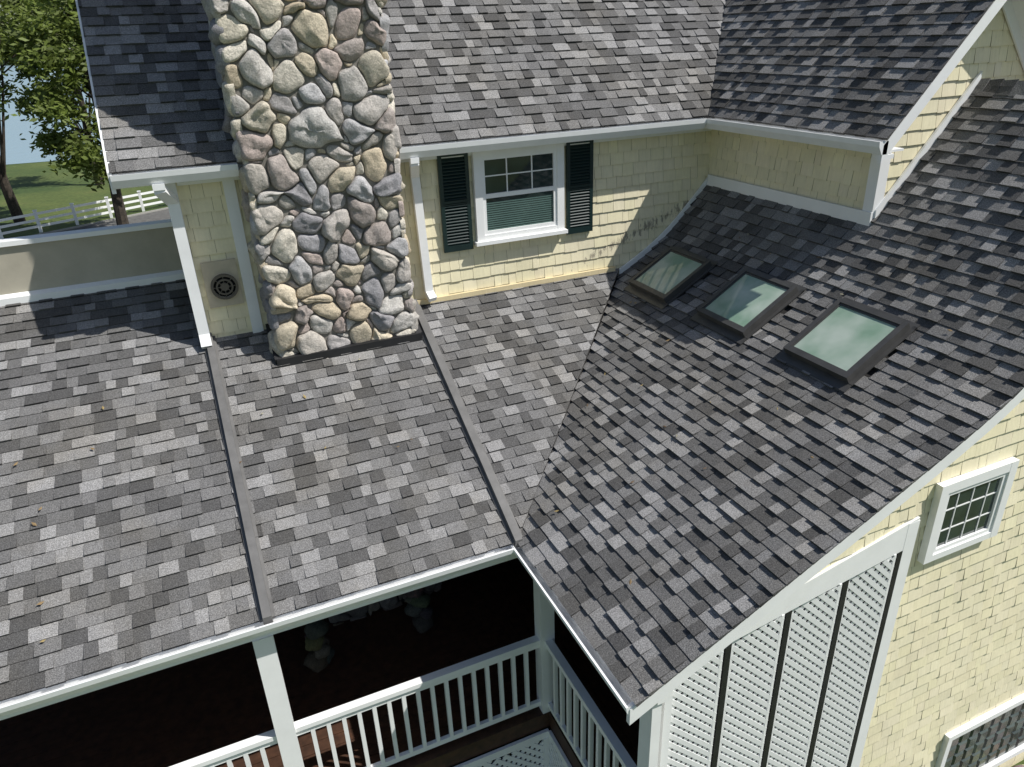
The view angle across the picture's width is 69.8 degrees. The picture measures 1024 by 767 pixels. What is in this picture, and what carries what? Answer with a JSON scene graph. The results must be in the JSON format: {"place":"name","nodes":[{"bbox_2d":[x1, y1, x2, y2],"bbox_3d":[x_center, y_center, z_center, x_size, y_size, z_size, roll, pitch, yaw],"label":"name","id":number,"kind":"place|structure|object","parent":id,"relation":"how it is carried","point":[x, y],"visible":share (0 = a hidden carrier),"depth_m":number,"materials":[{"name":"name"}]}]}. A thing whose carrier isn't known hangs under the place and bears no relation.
{"place":"outdoors","nodes":[
{"label":"outdoors","id":0,"kind":"place"},
{"bbox_2d":[0,65,103,164],"bbox_3d":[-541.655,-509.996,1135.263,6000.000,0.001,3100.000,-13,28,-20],"label":"lake water","id":1,"kind":"structure","parent":0,"point":[18,150],"depth_m":122.35,"materials":[{"name":"blue liquid"}]},
{"bbox_2d":[0,227,182,294],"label":"roof parapet wall","id":2,"kind":"structure","parent":0,"point":[45,265],"depth_m":11.13,"materials":[{"name":"beige paint"}]},
{"bbox_2d":[55,209,170,232],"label":"road","id":3,"kind":"structure","parent":0,"point":[158,215],"depth_m":56.54,"materials":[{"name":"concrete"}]},
{"bbox_2d":[35,207,167,234],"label":"road kerb","id":4,"kind":"structure","parent":3,"relation":"on","point":[78,226],"depth_m":55.78,"materials":[{"name":"concrete"}]},
{"bbox_2d":[303,619,334,672],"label":"stone pier","id":5,"kind":"structure","parent":0,"point":[319,657],"depth_m":12.16,"materials":[{"name":"grey stone"}]},
{"bbox_2d":[404,587,433,633],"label":"stone pier","id":6,"kind":"structure","parent":0,"point":[418,608],"depth_m":12.93,"materials":[{"name":"grey stone"}]},
{"bbox_2d":[0,160,1023,766],"bbox_3d":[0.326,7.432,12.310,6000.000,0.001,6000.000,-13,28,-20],"label":"ground","id":7,"kind":"structure","parent":0,"point":[34,186],"depth_m":66.36,"materials":[{"name":"green plant"}]},
{"bbox_2d":[0,0,73,224],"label":"oak tree","id":8,"kind":"object","parent":7,"relation":"on","point":[16,7],"visible":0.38,"depth_m":53.84,"materials":[{"name":"green plant"}]},
{"bbox_2d":[0,0,104,184],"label":"oak tree","id":9,"kind":"object","parent":7,"relation":"on","point":[81,103],"visible":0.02,"depth_m":68.36,"materials":[{"name":"green plant"}]},
{"bbox_2d":[0,0,128,224],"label":"oak tree","id":10,"kind":"object","parent":7,"relation":"on","point":[56,100],"visible":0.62,"depth_m":46.83,"materials":[{"name":"green plant"}]},
{"bbox_2d":[0,191,163,238],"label":"white rail fence","id":11,"kind":"object","parent":7,"relation":"on","point":[37,219],"visible":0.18,"depth_m":55.19,"materials":[{"name":"paint"}]},
{"bbox_2d":[252,580,672,766],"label":"porch posts","id":12,"kind":"object","parent":7,"relation":"on","point":[654,733],"visible":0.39,"depth_m":9.25,"materials":[{"name":"white wood"}]},
{"bbox_2d":[170,635,636,766],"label":"porch railing","id":13,"kind":"object","parent":12,"relation":"attached to","point":[228,754],"visible":0.97,"depth_m":10.31,"materials":[{"name":"white wood"}]},
{"bbox_2d":[451,726,572,766],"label":"deck skirt","id":14,"kind":"object","parent":7,"relation":"on","point":[542,748],"visible":0.99,"depth_m":11.42,"materials":[{"name":"white paint"}]},
{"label":"porch back wall","id":15,"kind":"object","parent":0,"visible":0},
{"bbox_2d":[0,558,834,766],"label":"porch floor","id":16,"kind":"structure","parent":15,"relation":"attached to","point":[178,713],"depth_m":11.84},
{"bbox_2d":[201,0,441,625],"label":"stone chimney","id":17,"kind":"object","parent":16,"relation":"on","point":[310,126],"visible":0.59,"depth_m":10.13,"materials":[{"name":"grey stone"}]},
{"bbox_3d":[2.953,-1.306,15.809,17.380,12.512,15.590,-13,28,-20],"label":"house body","id":18,"kind":"object","parent":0,"visible":0},
{"bbox_2d":[175,131,710,337],"bbox_3d":[-0.506,-2.631,12.068,9.035,2.626,0.041,-13,28,-20],"label":"wall siding","id":19,"kind":"object","parent":18,"relation":"attached to","point":[645,189],"depth_m":12.60,"materials":[{"name":"yellow wood"}]},
{"bbox_2d":[200,258,243,308],"bbox_3d":[-4.235,-1.457,10.731,0.480,0.680,0.090,-13,28,-20],"label":"wall vent","id":20,"kind":"object","parent":19,"relation":"attached to","point":[222,282],"depth_m":10.71,"materials":[{"name":"beige plastic"}]},
{"bbox_2d":[437,153,473,252],"bbox_3d":[-0.902,-2.893,11.696,0.500,1.580,0.050,-13,28,-20],"label":"louvered shutter","id":21,"kind":"object","parent":19,"relation":"attached to","point":[455,198],"visible":0.97,"depth_m":11.68,"materials":[{"name":"wood"}]},
{"bbox_2d":[417,266,614,304],"bbox_3d":[0.113,-1.705,12.732,3.850,0.080,0.058,-13,28,-20],"label":"wall base ledge","id":22,"kind":"object","parent":19,"relation":"attached to","point":[517,285],"depth_m":12.70,"materials":[{"name":"yellow wood"}]},
{"bbox_2d":[471,143,567,246],"bbox_3d":[0.138,-3.129,12.041,1.680,1.530,0.140,-13,28,-20],"label":"frame","id":23,"kind":"object","parent":19,"relation":"attached to","point":[485,236],"visible":0.92,"depth_m":12.04,"materials":[{"name":"white paint"}]},
{"bbox_2d":[484,153,552,228],"bbox_3d":[0.126,-3.150,12.062,1.340,1.249,0.001,-13,28,-20],"label":"glass","id":24,"kind":"object","parent":23,"relation":"attached to","point":[517,181],"visible":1,"depth_m":12.00,"materials":[{"name":"clear glass"}]},
{"bbox_2d":[486,195,552,230],"bbox_3d":[0.140,-2.845,12.204,1.220,0.454,0.004,-13,28,-20],"label":"blind","id":25,"kind":"object","parent":23,"relation":"attached to","point":[523,210],"visible":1,"depth_m":12.20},
{"bbox_2d":[566,140,593,234],"bbox_3d":[1.148,-3.352,12.474,0.500,1.580,0.050,-13,28,-20],"label":"louvered shutter","id":26,"kind":"object","parent":19,"relation":"attached to","point":[579,188],"visible":0.96,"depth_m":12.46,"materials":[{"name":"wood"}]},
{"bbox_2d":[523,49,903,525],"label":"roof deck","id":27,"kind":"structure","parent":18,"relation":"on","point":[870,373],"depth_m":11.24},
{"bbox_2d":[0,219,184,305],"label":"parapet trim","id":28,"kind":"structure","parent":27,"relation":"on","point":[76,289],"depth_m":11.11,"materials":[{"name":"white paint"}]},
{"bbox_2d":[0,279,259,700],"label":"porch roof shingles","id":29,"kind":"object","parent":27,"relation":"on","point":[129,547],"visible":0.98,"depth_m":9.25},
{"bbox_2d":[13,233,951,641],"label":"fallen leaves","id":30,"kind":"object","parent":29,"relation":"on","point":[411,439],"visible":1,"depth_m":9.46,"materials":[{"name":"plant"}]},
{"bbox_2d":[205,299,522,624],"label":"roof divider strips","id":31,"kind":"object","parent":27,"relation":"on","point":[261,590],"visible":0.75,"depth_m":9.96,"materials":[{"name":"grey metal"}]},
{"bbox_2d":[78,0,725,173],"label":"roof shingles","id":32,"kind":"object","parent":27,"relation":"on","point":[462,70],"visible":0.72,"depth_m":11.60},
{"bbox_2d":[216,268,618,615],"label":"porch roof shingles","id":33,"kind":"object","parent":27,"relation":"on","point":[361,501],"visible":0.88,"depth_m":10.40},
{"bbox_2d":[0,117,888,716],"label":"gutters and downspouts","id":34,"kind":"object","parent":27,"relation":"attached to","point":[158,181],"visible":0.93,"depth_m":9.62,"materials":[{"name":"white metal"}]},
{"bbox_2d":[0,0,1023,725],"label":"white trim","id":35,"kind":"structure","parent":27,"relation":"attached to","point":[876,200],"depth_m":9.82,"materials":[{"name":"paint"}]},
{"bbox_2d":[624,246,718,308],"bbox_3d":[2.718,-1.768,12.615,1.113,0.870,1.200,-13,28,-20],"label":"skylight","id":36,"kind":"object","parent":27,"relation":"attached to","point":[664,279],"visible":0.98,"depth_m":12.44,"materials":[{"name":"glass"}]},
{"bbox_2d":[690,267,806,344],"bbox_3d":[3.543,-1.130,11.083,1.137,0.897,1.200,-13,28,-20],"label":"skylight","id":37,"kind":"object","parent":27,"relation":"on","point":[743,305],"visible":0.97,"depth_m":10.92,"materials":[{"name":"glass"}]},
{"bbox_2d":[518,85,1023,706],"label":"wing lower roof shingles","id":38,"kind":"object","parent":27,"relation":"on","point":[762,509],"visible":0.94,"depth_m":9.14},
{"bbox_2d":[776,297,919,392],"bbox_3d":[4.337,-0.473,9.557,1.141,0.908,1.200,-13,28,-20],"label":"skylight","id":39,"kind":"object","parent":27,"relation":"attached to","point":[844,344],"visible":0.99,"depth_m":9.39,"materials":[{"name":"glass"}]},
{"bbox_2d":[709,0,994,139],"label":"wing roof shingles","id":40,"kind":"object","parent":27,"relation":"on","point":[867,68],"visible":1,"depth_m":10.88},
{"bbox_2d":[884,7,1023,195],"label":"gable siding","id":41,"kind":"object","parent":27,"relation":"attached to","point":[992,53],"visible":0.27,"depth_m":10.15,"materials":[{"name":"yellow wood"}]},
{"bbox_2d":[971,78,1023,96],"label":"ridge cap shingles","id":42,"kind":"object","parent":27,"relation":"on","point":[1015,87],"visible":0.86,"depth_m":9.88,"materials":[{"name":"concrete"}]},
{"bbox_2d":[707,129,871,209],"bbox_3d":[4.340,-3.365,11.843,0.041,1.472,3.723,-13,28,-20],"label":"wing west siding","id":43,"kind":"object","parent":18,"relation":"attached to","point":[832,175],"visible":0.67,"depth_m":11.56,"materials":[{"name":"yellow wood"}]},
{"bbox_2d":[817,399,1023,766],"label":"gable siding","id":44,"kind":"object","parent":18,"relation":"attached to","point":[955,657],"visible":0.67,"depth_m":10.08,"materials":[{"name":"yellow wood"}]},
{"bbox_2d":[667,516,919,766],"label":"lattice screen","id":45,"kind":"object","parent":44,"relation":"attached to","point":[793,679],"visible":0.9,"depth_m":8.79,"materials":[{"name":"white paint"}]},
{"bbox_2d":[917,457,1019,564],"bbox_3d":[5.542,1.544,8.910,1.300,1.120,0.090,-13,28,-20],"label":"frame","id":46,"kind":"object","parent":44,"relation":"attached to","point":[1004,470],"visible":1,"depth_m":8.84,"materials":[{"name":"white paint"}]},
{"bbox_2d":[937,478,999,546],"bbox_3d":[5.541,1.559,8.923,1.040,0.899,0.001,-13,28,-20],"label":"glass","id":47,"kind":"object","parent":46,"relation":"attached to","point":[961,512],"visible":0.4,"depth_m":8.93,"materials":[{"name":"glass"}]},
{"bbox_2d":[935,693,1023,766],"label":"frame","id":48,"kind":"object","parent":44,"relation":"attached to","point":[961,730],"visible":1,"depth_m":11.56,"materials":[{"name":"white paint"}]},
{"bbox_2d":[944,703,1023,766],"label":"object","id":49,"kind":"structure","parent":48,"relation":"on","point":[1001,738],"depth_m":11.93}
]}

